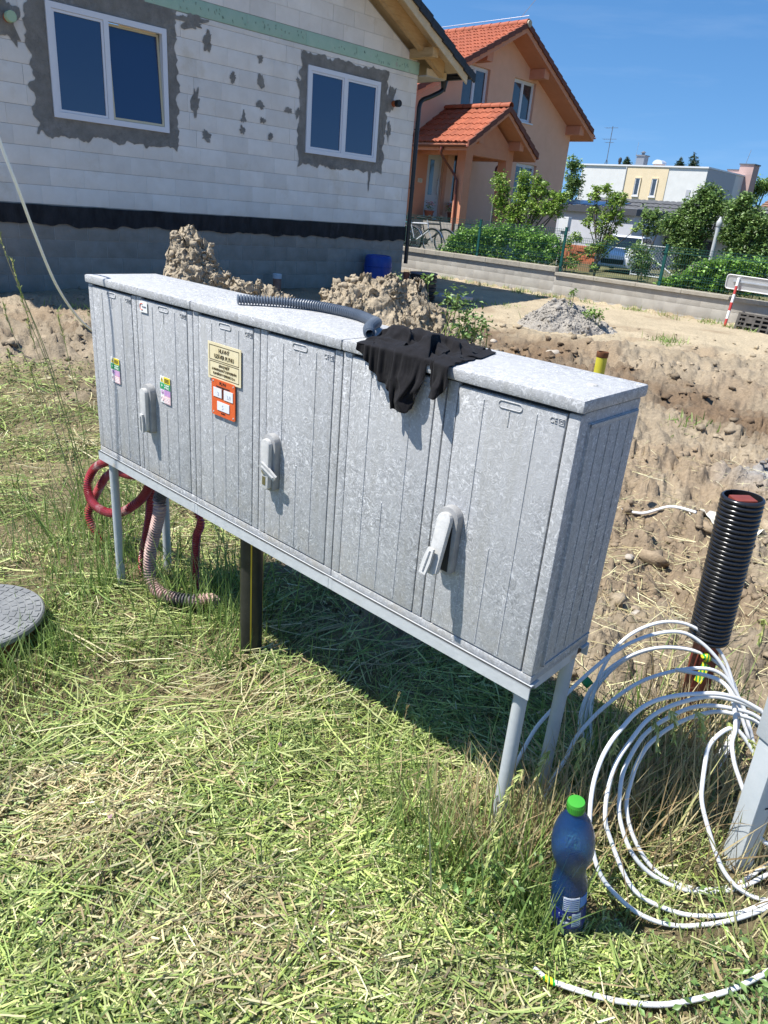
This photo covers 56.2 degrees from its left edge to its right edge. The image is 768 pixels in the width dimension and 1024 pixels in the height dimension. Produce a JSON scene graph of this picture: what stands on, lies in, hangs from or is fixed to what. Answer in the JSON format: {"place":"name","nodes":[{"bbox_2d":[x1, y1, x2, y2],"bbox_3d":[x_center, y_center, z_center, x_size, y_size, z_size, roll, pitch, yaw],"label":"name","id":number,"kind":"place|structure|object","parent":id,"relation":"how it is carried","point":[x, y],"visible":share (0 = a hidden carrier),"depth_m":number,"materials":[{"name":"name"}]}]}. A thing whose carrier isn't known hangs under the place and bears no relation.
{"place":"outdoors","nodes":[
{"label":"outdoors","id":0,"kind":"place"},
{"bbox_2d":[0,352,767,1023],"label":"cut grass","id":1,"kind":"structure","parent":0,"point":[320,924],"depth_m":1.71,"materials":[{"name":"plant"}]},
{"bbox_2d":[0,257,767,1023],"bbox_3d":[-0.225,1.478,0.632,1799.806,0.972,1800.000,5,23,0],"label":"ground","id":2,"kind":"structure","parent":0,"point":[744,399],"depth_m":3.95,"materials":[{"name":"soil"}]},
{"bbox_2d":[0,584,44,656],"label":"shaft cover","id":3,"kind":"object","parent":2,"relation":"on","point":[22,600],"visible":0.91,"depth_m":2.55,"materials":[{"name":"metal"}]},
{"bbox_2d":[6,348,66,519],"bbox_3d":[-1.622,-0.338,3.366,0.331,0.816,0.029,19,26,29],"label":"oat grass stalk","id":4,"kind":"object","parent":2,"relation":"on","point":[9,352],"visible":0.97,"depth_m":3.35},
{"bbox_2d":[2,301,78,500],"bbox_3d":[-1.627,-0.480,3.444,0.289,1.003,0.018,5,23,0],"label":"oat grass stalk","id":5,"kind":"object","parent":2,"relation":"on","point":[5,309],"visible":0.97,"depth_m":3.40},
{"bbox_2d":[0,233,84,485],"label":"oat grass stalk","id":6,"kind":"object","parent":2,"relation":"on","point":[32,320],"visible":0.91,"depth_m":3.29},
{"bbox_2d":[0,137,91,331],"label":"hanging cable","id":7,"kind":"object","parent":2,"relation":"on","point":[33,229],"visible":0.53,"depth_m":2.55,"materials":[{"name":"plastic"}]},
{"bbox_2d":[9,257,84,477],"bbox_3d":[-1.558,-0.565,3.401,0.287,1.202,0.031,5,23,0],"label":"oat grass stalk","id":8,"kind":"object","parent":2,"relation":"on","point":[11,259],"visible":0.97,"depth_m":3.34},
{"bbox_2d":[16,285,83,485],"bbox_3d":[-1.549,-0.501,3.410,0.284,1.080,0.023,9,23,9],"label":"oat grass stalk","id":9,"kind":"object","parent":2,"relation":"on","point":[21,296],"visible":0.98,"depth_m":3.35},
{"bbox_2d":[25,318,82,505],"bbox_3d":[-1.548,-0.428,3.416,0.271,0.944,0.027,14,24,20],"label":"oat grass stalk","id":10,"kind":"object","parent":2,"relation":"on","point":[27,321],"visible":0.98,"depth_m":3.37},
{"bbox_2d":[27,365,84,524],"bbox_3d":[-1.519,-0.296,3.358,0.266,0.749,0.025,13,24,19],"label":"oat grass stalk","id":11,"kind":"object","parent":2,"relation":"on","point":[55,434],"visible":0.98,"depth_m":3.34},
{"bbox_2d":[57,313,97,514],"bbox_3d":[-1.441,-0.431,3.410,0.192,0.970,0.024,19,27,30],"label":"oat grass stalk","id":12,"kind":"object","parent":2,"relation":"on","point":[62,334],"visible":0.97,"depth_m":3.35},
{"bbox_2d":[84,470,135,547],"bbox_3d":[-1.153,0.009,3.111,0.447,0.523,0.068,20,27,32],"label":"corrugated hose","id":13,"kind":"object","parent":2,"relation":"on","point":[104,479],"visible":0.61,"depth_m":3.17,"materials":[{"name":"red plastic"}]},
{"bbox_2d":[163,224,294,298],"bbox_3d":[-1.776,-2.927,9.194,2.350,1.308,1.785,5,23,0],"label":"soil heap","id":14,"kind":"object","parent":2,"relation":"on","point":[189,255],"visible":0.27,"depth_m":8.81,"materials":[{"name":"soil"}]},
{"bbox_2d":[0,0,475,292],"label":"unplastered house","id":15,"kind":"structure","parent":2,"relation":"on","point":[263,141],"depth_m":11.86,"materials":[{"name":"concrete"}]},
{"bbox_2d":[44,0,169,132],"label":"window","id":16,"kind":"structure","parent":15,"relation":"in","point":[103,72],"depth_m":10.50,"materials":[{"name":"white plastic"}]},
{"bbox_2d":[305,65,380,161],"bbox_3d":[-0.888,-7.487,13.627,1.770,1.390,0.420,-17,31,-41],"label":"window","id":17,"kind":"structure","parent":15,"relation":"in","point":[342,109],"depth_m":13.47,"materials":[{"name":"white plastic"}]},
{"bbox_2d":[273,273,281,290],"bbox_3d":[-1.993,-4.288,13.414,0.170,0.300,0.170,5,23,0],"label":"capped pipe stub","id":18,"kind":"object","parent":2,"relation":"on","point":[277,277],"visible":0.88,"depth_m":13.35,"materials":[{"name":"grey plastic"}]},
{"bbox_2d":[85,274,647,833],"bbox_3d":[-0.315,0.060,2.215,1.922,1.300,0.352,24,29,37],"label":"meter cabinet","id":19,"kind":"object","parent":2,"relation":"on","point":[467,516],"visible":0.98,"depth_m":1.75,"materials":[{"name":"grey"}]},
{"bbox_2d":[83,460,152,516],"bbox_3d":[-1.080,-0.129,2.909,0.572,0.341,0.126,25,30,38],"label":"corrugated hose","id":20,"kind":"object","parent":19,"relation":"attached to","point":[138,501],"visible":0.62,"depth_m":2.98,"materials":[{"name":"red plastic"}]},
{"bbox_2d":[138,490,154,575],"bbox_3d":[-0.957,0.036,2.895,0.150,0.621,0.033,24,29,37],"label":"corrugated hose","id":21,"kind":"object","parent":19,"relation":"attached to","point":[148,510],"visible":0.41,"depth_m":2.88,"materials":[{"name":"red plastic"}]},
{"bbox_2d":[143,491,227,608],"bbox_3d":[-0.772,0.102,2.716,0.353,0.603,0.122,9,23,9],"label":"corrugated hose","id":22,"kind":"object","parent":19,"relation":"attached to","point":[158,517],"visible":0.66,"depth_m":2.76,"materials":[{"name":"plastic"}]},
{"bbox_2d":[191,513,204,594],"bbox_3d":[-0.723,0.102,2.789,0.081,0.619,0.034,24,29,37],"label":"corrugated hose","id":23,"kind":"object","parent":19,"relation":"attached to","point":[198,530],"visible":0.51,"depth_m":2.80,"materials":[{"name":"red plastic"}]},
{"bbox_2d":[240,539,263,660],"bbox_3d":[-0.449,0.281,2.438,0.075,0.650,0.075,24,29,37],"label":"gas riser pipe","id":24,"kind":"object","parent":19,"relation":"in","point":[251,584],"visible":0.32,"depth_m":2.41,"materials":[{"name":"black"}]},
{"bbox_2d":[237,294,381,337],"bbox_3d":[-0.162,-0.547,1.960,0.204,0.041,0.591,-16,31,-40],"label":"corrugated conduit","id":25,"kind":"object","parent":19,"relation":"on","point":[373,323],"visible":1,"depth_m":2.07,"materials":[{"name":"grey plastic"}]},
{"bbox_2d":[356,325,495,412],"bbox_3d":[0.096,-0.343,1.686,0.331,0.166,0.288,24,29,37],"label":"black shirt","id":26,"kind":"object","parent":19,"relation":"on","point":[398,358],"visible":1,"depth_m":1.60,"materials":[{"name":"fabric"}]},
{"bbox_2d":[364,254,391,278],"bbox_3d":[-0.135,-4.989,14.972,0.592,0.670,0.592,5,23,0],"label":"blue barrel","id":27,"kind":"object","parent":2,"relation":"on","point":[375,265],"visible":0.58,"depth_m":14.71,"materials":[{"name":"plastic"}]},
{"bbox_2d":[0,269,767,998],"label":"standing grass","id":28,"kind":"structure","parent":2,"relation":"on","point":[654,765],"depth_m":1.90,"materials":[{"name":"plant"}]},
{"bbox_2d":[0,538,767,1023],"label":"weed leaves","id":29,"kind":"object","parent":2,"relation":"on","point":[722,1018],"visible":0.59,"depth_m":1.52,"materials":[{"name":"green plant"}]},
{"bbox_2d":[0,286,767,834],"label":"soil clods","id":30,"kind":"object","parent":2,"relation":"on","point":[656,558],"visible":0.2,"depth_m":4.14,"materials":[{"name":"soil"}]},
{"bbox_2d":[370,691,399,779],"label":"dry seed stalk","id":31,"kind":"object","parent":2,"relation":"on","point":[398,696],"visible":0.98,"depth_m":1.91,"materials":[{"name":"beige plant"}]},
{"bbox_2d":[15,436,767,903],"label":"straw bits","id":32,"kind":"object","parent":2,"relation":"on","point":[645,606],"visible":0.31,"depth_m":2.97,"materials":[{"name":"plant"}]},
{"bbox_2d":[319,272,499,350],"bbox_3d":[0.242,-2.130,8.039,2.650,1.043,1.793,5,23,0],"label":"soil heap","id":33,"kind":"object","parent":2,"relation":"on","point":[390,299],"visible":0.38,"depth_m":7.71,"materials":[{"name":"soil"}]},
{"bbox_2d":[392,273,434,298],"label":"soil weed","id":34,"kind":"object","parent":33,"relation":"on","point":[427,281],"visible":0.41,"depth_m":7.91,"materials":[{"name":"green plant"}]},
{"bbox_2d":[434,285,496,347],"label":"soil weed","id":35,"kind":"object","parent":33,"relation":"on","point":[467,334],"visible":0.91,"depth_m":7.34,"materials":[{"name":"green plant"}]},
{"bbox_2d":[405,215,442,249],"bbox_3d":[0.940,-7.974,20.616,1.790,1.022,0.583,21,34,33],"label":"bicycle","id":36,"kind":"object","parent":2,"relation":"on","point":[424,233],"visible":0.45,"depth_m":20.46,"materials":[{"name":"black"}]},
{"bbox_2d":[410,271,437,301],"bbox_3d":[0.741,-4.330,13.839,0.536,0.545,0.536,5,23,0],"label":"inspection shaft","id":37,"kind":"object","parent":2,"relation":"on","point":[431,288],"visible":0.44,"depth_m":13.65,"materials":[{"name":"grey"}]},
{"bbox_2d":[412,216,454,249],"bbox_3d":[1.296,-8.100,20.980,1.790,1.022,0.583,18,32,27],"label":"bicycle","id":38,"kind":"object","parent":2,"relation":"on","point":[426,241],"visible":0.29,"depth_m":20.89,"materials":[{"name":"black"}]},
{"bbox_2d":[437,293,472,300],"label":"grey slab","id":39,"kind":"structure","parent":2,"relation":"on","point":[462,297],"depth_m":13.48,"materials":[{"name":"grey"}]},
{"bbox_2d":[437,223,473,254],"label":"raspberry bush","id":40,"kind":"object","parent":2,"relation":"on","point":[459,234],"visible":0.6,"depth_m":18.99,"materials":[{"name":"green plant"}]},
{"bbox_2d":[459,219,504,256],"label":"raspberry bush","id":41,"kind":"object","parent":2,"relation":"on","point":[482,237],"visible":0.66,"depth_m":18.49,"materials":[{"name":"green plant"}]},
{"bbox_2d":[476,873,493,912],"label":"brome stalk","id":42,"kind":"object","parent":2,"relation":"on","point":[481,902],"visible":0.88,"depth_m":1.51,"materials":[{"name":"green plant"}]},
{"bbox_2d":[484,835,506,870],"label":"brome stalk","id":43,"kind":"object","parent":2,"relation":"on","point":[496,844],"visible":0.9,"depth_m":1.55,"materials":[{"name":"green plant"}]},
{"bbox_2d":[403,2,595,263],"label":"terracotta house","id":44,"kind":"structure","parent":2,"relation":"on","point":[514,108],"depth_m":23.39,"materials":[{"name":"paint"}]},
{"bbox_2d":[423,155,441,219],"bbox_3d":[1.538,-10.647,23.391,0.780,2.110,0.134,-17,31,-41],"label":"front door","id":45,"kind":"structure","parent":44,"relation":"in","point":[434,161],"depth_m":23.41,"materials":[{"name":"grey"}]},
{"bbox_2d":[450,155,457,202],"bbox_3d":[2.300,-11.125,23.994,0.340,1.500,0.060,-17,31,-41],"label":"side window","id":46,"kind":"structure","parent":44,"relation":"in","point":[455,161],"depth_m":24.03,"materials":[{"name":"white plastic"}]},
{"bbox_2d":[461,65,487,103],"bbox_3d":[2.836,-13.710,23.286,1.300,1.240,0.130,-17,31,-41],"label":"window","id":47,"kind":"structure","parent":44,"relation":"in","point":[472,92],"depth_m":23.33,"materials":[{"name":"white plastic"}]},
{"bbox_2d":[511,163,533,201],"bbox_3d":[5.025,-12.100,26.488,1.240,1.280,0.130,-17,31,-41],"label":"window","id":48,"kind":"structure","parent":44,"relation":"in","point":[530,168],"depth_m":26.31,"materials":[{"name":"white plastic"}]},
{"bbox_2d":[512,78,533,122],"bbox_3d":[4.706,-14.281,25.015,1.260,1.240,0.130,-17,31,-41],"label":"window","id":49,"kind":"structure","parent":44,"relation":"in","point":[523,90],"depth_m":25.05,"materials":[{"name":"white plastic"}]},
{"bbox_2d":[490,798,509,831],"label":"brome stalk","id":50,"kind":"object","parent":2,"relation":"on","point":[501,805],"visible":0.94,"depth_m":1.61,"materials":[{"name":"green plant"}]},
{"bbox_2d":[498,859,523,898],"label":"brome stalk","id":51,"kind":"object","parent":2,"relation":"on","point":[513,871],"visible":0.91,"depth_m":1.52,"materials":[{"name":"green plant"}]},
{"bbox_2d":[485,217,540,262],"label":"raspberry bush","id":52,"kind":"object","parent":2,"relation":"on","point":[518,233],"visible":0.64,"depth_m":17.94,"materials":[{"name":"green plant"}]},
{"bbox_2d":[502,770,524,813],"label":"brome stalk","id":53,"kind":"object","parent":2,"relation":"on","point":[521,773],"visible":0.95,"depth_m":1.66,"materials":[{"name":"green plant"}]},
{"bbox_2d":[489,168,571,251],"bbox_3d":[3.522,-7.330,18.113,2.405,2.417,0.767,24,29,37],"label":"pear tree","id":54,"kind":"object","parent":2,"relation":"on","point":[501,202],"visible":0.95,"depth_m":17.87,"materials":[{"name":"green plant"}]},
{"bbox_2d":[530,750,549,803],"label":"brome stalk","id":55,"kind":"object","parent":2,"relation":"on","point":[540,763],"visible":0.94,"depth_m":1.71,"materials":[{"name":"green plant"}]},
{"bbox_2d":[515,224,566,265],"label":"raspberry bush","id":56,"kind":"object","parent":2,"relation":"on","point":[539,247],"visible":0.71,"depth_m":17.38,"materials":[{"name":"green plant"}]},
{"bbox_2d":[556,216,571,261],"bbox_3d":[4.745,-7.186,19.218,0.280,1.300,0.160,25,30,39],"label":"white box","id":57,"kind":"object","parent":2,"relation":"on","point":[564,222],"visible":0.6,"depth_m":18.99,"materials":[{"name":"white paint"}]},
{"bbox_2d":[542,737,585,790],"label":"brome stalk","id":58,"kind":"object","parent":2,"relation":"on","point":[583,740],"visible":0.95,"depth_m":1.71,"materials":[{"name":"green plant"}]},
{"bbox_2d":[517,298,616,335],"bbox_3d":[3.070,-3.243,11.915,2.050,0.569,1.578,5,23,0],"label":"gravel heap","id":59,"kind":"object","parent":2,"relation":"on","point":[557,315],"visible":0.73,"depth_m":11.58,"materials":[{"name":"gravel"}]},
{"bbox_2d":[581,304,609,324],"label":"soil weed","id":60,"kind":"object","parent":59,"relation":"on","point":[591,313],"visible":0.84,"depth_m":11.62,"materials":[{"name":"green plant"}]},
{"bbox_2d":[555,230,583,272],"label":"garden shrub","id":61,"kind":"object","parent":2,"relation":"on","point":[570,256],"visible":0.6,"depth_m":17.16,"materials":[{"name":"green plant"}]},
{"bbox_2d":[549,795,594,938],"bbox_3d":[0.387,0.735,1.490,0.087,0.365,0.087,2,24,10],"label":"water bottle","id":62,"kind":"object","parent":2,"relation":"on","point":[573,817],"visible":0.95,"depth_m":1.50,"materials":[{"name":"blue"}]},
{"bbox_2d":[562,153,585,199],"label":"tree","id":63,"kind":"object","parent":2,"relation":"on","point":[572,186],"visible":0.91,"depth_m":41.30,"materials":[{"name":"green plant"}]},
{"bbox_2d":[558,245,595,271],"bbox_3d":[5.085,-6.666,18.945,1.081,0.673,0.200,25,30,39],"label":"brick pile","id":64,"kind":"object","parent":2,"relation":"on","point":[585,260],"visible":0.41,"depth_m":18.78,"materials":[{"name":"orange brick"}]},
{"bbox_2d":[401,246,767,323],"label":"garden wall","id":65,"kind":"structure","parent":2,"relation":"on","point":[542,278],"depth_m":16.39,"materials":[{"name":"concrete"}]},
{"bbox_2d":[403,212,767,297],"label":"wire fence","id":66,"kind":"object","parent":65,"relation":"on","point":[666,252],"visible":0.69,"depth_m":16.34,"materials":[{"name":"teal"}]},
{"bbox_2d":[568,723,618,772],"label":"brome stalk","id":67,"kind":"object","parent":2,"relation":"on","point":[613,751],"visible":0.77,"depth_m":1.74,"materials":[{"name":"green plant"}]},
{"bbox_2d":[594,351,608,373],"bbox_3d":[1.173,-0.442,4.168,0.065,0.968,0.064,5,23,0],"label":"yellow pipe stub","id":68,"kind":"object","parent":2,"relation":"on","point":[600,362],"visible":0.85,"depth_m":3.98,"materials":[{"name":"paint"}]},
{"bbox_2d":[581,183,643,275],"bbox_3d":[5.195,-6.418,16.631,0.607,2.163,1.637,-16,31,-40],"label":"pear tree","id":69,"kind":"object","parent":2,"relation":"on","point":[617,199],"visible":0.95,"depth_m":16.53,"materials":[{"name":"green plant"}]},
{"bbox_2d":[554,199,677,267],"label":"grey garage","id":70,"kind":"structure","parent":2,"relation":"on","point":[577,212],"depth_m":35.67,"materials":[{"name":"grey"}]},
{"bbox_2d":[584,721,661,765],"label":"brome stalk","id":71,"kind":"object","parent":2,"relation":"on","point":[654,724],"visible":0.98,"depth_m":1.71,"materials":[{"name":"green plant"}]},
{"bbox_2d":[594,234,654,273],"bbox_3d":[10.182,-10.886,30.311,2.120,1.440,4.330,17,26,26],"label":"white car","id":72,"kind":"object","parent":2,"relation":"on","point":[630,239],"visible":0.32,"depth_m":29.03,"materials":[{"name":"white paint"}]},
{"bbox_2d":[585,710,679,770],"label":"brome stalk","id":73,"kind":"object","parent":2,"relation":"on","point":[671,713],"visible":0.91,"depth_m":1.72,"materials":[{"name":"green plant"}]},
{"bbox_2d":[515,620,767,928],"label":"cable coil","id":74,"kind":"object","parent":2,"relation":"on","point":[737,708],"visible":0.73,"depth_m":1.73,"materials":[{"name":"plastic"}]},
{"bbox_2d":[624,239,659,282],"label":"garden shrub","id":75,"kind":"object","parent":2,"relation":"on","point":[639,264],"visible":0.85,"depth_m":16.00,"materials":[{"name":"green plant"}]},
{"bbox_2d":[532,966,767,1007],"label":"cable end","id":76,"kind":"object","parent":2,"relation":"on","point":[671,1003],"visible":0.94,"depth_m":1.43,"materials":[{"name":"plastic"}]},
{"bbox_2d":[637,203,665,276],"bbox_3d":[7.004,-7.111,19.001,0.870,1.934,0.629,20,27,31],"label":"apple tree","id":77,"kind":"object","parent":2,"relation":"on","point":[648,215],"visible":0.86,"depth_m":18.80,"materials":[{"name":"green plant"}]},
{"bbox_2d":[629,244,679,277],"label":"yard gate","id":78,"kind":"structure","parent":2,"relation":"on","point":[668,272],"depth_m":22.38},
{"bbox_2d":[604,711,707,767],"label":"brome stalk","id":79,"kind":"object","parent":2,"relation":"on","point":[699,715],"visible":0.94,"depth_m":1.74,"materials":[{"name":"green plant"}]},
{"bbox_2d":[621,505,696,514],"bbox_3d":[1.569,-0.009,4.110,0.401,0.125,0.067,18,26,28],"label":"cable offcut","id":80,"kind":"object","parent":2,"relation":"on","point":[662,508],"visible":0.77,"depth_m":4.11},
{"bbox_2d":[577,163,744,203],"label":"flat roof house","id":81,"kind":"structure","parent":2,"relation":"on","point":[662,183],"depth_m":64.28,"materials":[{"name":"white paint"}]},
{"bbox_2d":[632,178,639,195],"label":"window","id":82,"kind":"structure","parent":81,"relation":"in","point":[637,180],"depth_m":65.18,"materials":[{"name":"white plastic"}]},
{"bbox_2d":[634,143,649,164],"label":"roof chimney","id":83,"kind":"object","parent":81,"relation":"on","point":[642,159],"visible":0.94,"depth_m":67.71,"materials":[{"name":"paint"}]},
{"bbox_2d":[649,179,656,195],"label":"window","id":84,"kind":"structure","parent":81,"relation":"in","point":[654,181],"depth_m":64.13,"materials":[{"name":"white plastic"}]},
{"bbox_2d":[652,160,666,165],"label":"roof cowl","id":85,"kind":"object","parent":81,"relation":"on","point":[660,162],"visible":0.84,"depth_m":67.08,"materials":[{"name":"beige"}]},
{"bbox_2d":[727,151,760,195],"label":"chimney","id":86,"kind":"object","parent":81,"relation":"on","point":[749,172],"visible":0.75,"depth_m":65.75,"materials":[{"name":"pink"}]},
{"bbox_2d":[654,272,686,288],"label":"raspberry bush","id":87,"kind":"object","parent":2,"relation":"on","point":[669,279],"visible":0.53,"depth_m":15.42,"materials":[{"name":"green plant"}]},
{"bbox_2d":[588,197,767,277],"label":"dark roof outbuilding","id":88,"kind":"structure","parent":2,"relation":"on","point":[662,205],"depth_m":37.67,"materials":[{"name":"metal"}]},
{"bbox_2d":[629,721,743,773],"bbox_3d":[0.766,0.648,1.877,0.275,0.352,0.031,21,28,33],"label":"brome stalk","id":89,"kind":"object","parent":2,"relation":"on","point":[737,751],"visible":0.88,"depth_m":1.77,"materials":[{"name":"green plant"}]},
{"bbox_2d":[655,180,730,274],"bbox_3d":[7.237,-6.503,16.926,0.955,2.395,1.713,-11,28,-33],"label":"apple tree","id":90,"kind":"object","parent":2,"relation":"on","point":[691,223],"visible":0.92,"depth_m":16.72,"materials":[{"name":"green plant"}]},
{"bbox_2d":[686,152,700,166],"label":"spruce tree","id":91,"kind":"object","parent":2,"relation":"on","point":[694,161],"visible":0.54,"depth_m":97.59,"materials":[{"name":"green plant"}]},
{"bbox_2d":[676,258,719,291],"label":"raspberry bush","id":92,"kind":"object","parent":2,"relation":"on","point":[691,277],"visible":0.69,"depth_m":15.03,"materials":[{"name":"green plant"}]},
{"bbox_2d":[658,738,756,771],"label":"brome stalk","id":93,"kind":"object","parent":2,"relation":"on","point":[752,744],"visible":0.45,"depth_m":1.75,"materials":[{"name":"beige plant"}]},
{"bbox_2d":[709,217,722,259],"bbox_3d":[7.349,-5.743,16.147,0.135,1.641,0.135,5,23,0],"label":"metal pole","id":94,"kind":"object","parent":2,"relation":"on","point":[719,222],"visible":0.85,"depth_m":15.95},
{"bbox_2d":[700,250,738,294],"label":"raspberry bush","id":95,"kind":"object","parent":2,"relation":"on","point":[716,272],"visible":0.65,"depth_m":14.71,"materials":[{"name":"green plant"}]},
{"bbox_2d":[677,489,765,731],"bbox_3d":[0.976,0.402,2.199,0.138,0.975,0.117,5,23,0],"label":"corrugated pipe","id":96,"kind":"object","parent":2,"relation":"on","point":[736,524],"visible":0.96,"depth_m":2.06,"materials":[{"name":"plastic"}]},
{"bbox_2d":[677,619,767,706],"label":"brome stalk","id":97,"kind":"object","parent":2,"relation":"on","point":[762,624],"visible":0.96,"depth_m":2.08,"materials":[{"name":"beige plant"}]},
{"bbox_2d":[689,509,766,535],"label":"plastic sheet","id":98,"kind":"object","parent":2,"relation":"on","point":[711,514],"visible":0.22,"depth_m":3.98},
{"bbox_2d":[722,255,754,296],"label":"raspberry bush","id":99,"kind":"object","parent":2,"relation":"on","point":[738,269],"visible":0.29,"depth_m":14.40,"materials":[{"name":"green plant"}]},
{"bbox_2d":[713,190,767,290],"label":"apple tree","id":100,"kind":"object","parent":2,"relation":"on","point":[744,230],"visible":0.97,"depth_m":15.59,"materials":[{"name":"green plant"}]},
{"bbox_2d":[721,697,767,873],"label":"grey steel post","id":101,"kind":"object","parent":2,"relation":"on","point":[753,800],"visible":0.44,"depth_m":1.67,"materials":[{"name":"metal"}]},
{"bbox_2d":[724,274,767,326],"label":"barrier","id":102,"kind":"object","parent":2,"relation":"on","point":[734,282],"visible":0.99,"depth_m":13.82,"materials":[{"name":"white"}]},
{"bbox_2d":[733,312,767,334],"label":"grid base plate","id":103,"kind":"object","parent":2,"relation":"on","point":[754,322],"visible":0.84,"depth_m":13.57,"materials":[{"name":"concrete"}]},
{"bbox_2d":[742,254,767,300],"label":"raspberry bush","id":104,"kind":"object","parent":2,"relation":"on","point":[758,270],"visible":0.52,"depth_m":14.21,"materials":[{"name":"green plant"}]},
{"bbox_2d":[753,174,767,205],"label":"tree","id":105,"kind":"object","parent":2,"relation":"on","point":[760,187],"visible":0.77,"depth_m":67.11,"materials":[{"name":"green plant"}]},
{"bbox_2d":[423,200,435,220],"bbox_3d":[1.467,-9.705,23.070,0.467,0.681,0.543,-14,29,-37],"label":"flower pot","id":106,"kind":"object","parent":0,"point":[427,212],"visible":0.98,"depth_m":23.01,"materials":[{"name":"brown ceramic"}]},
{"bbox_2d":[108,0,767,206],"label":"sky","id":107,"kind":"structure","parent":0,"point":[675,79],"materials":[{"name":"blue"}]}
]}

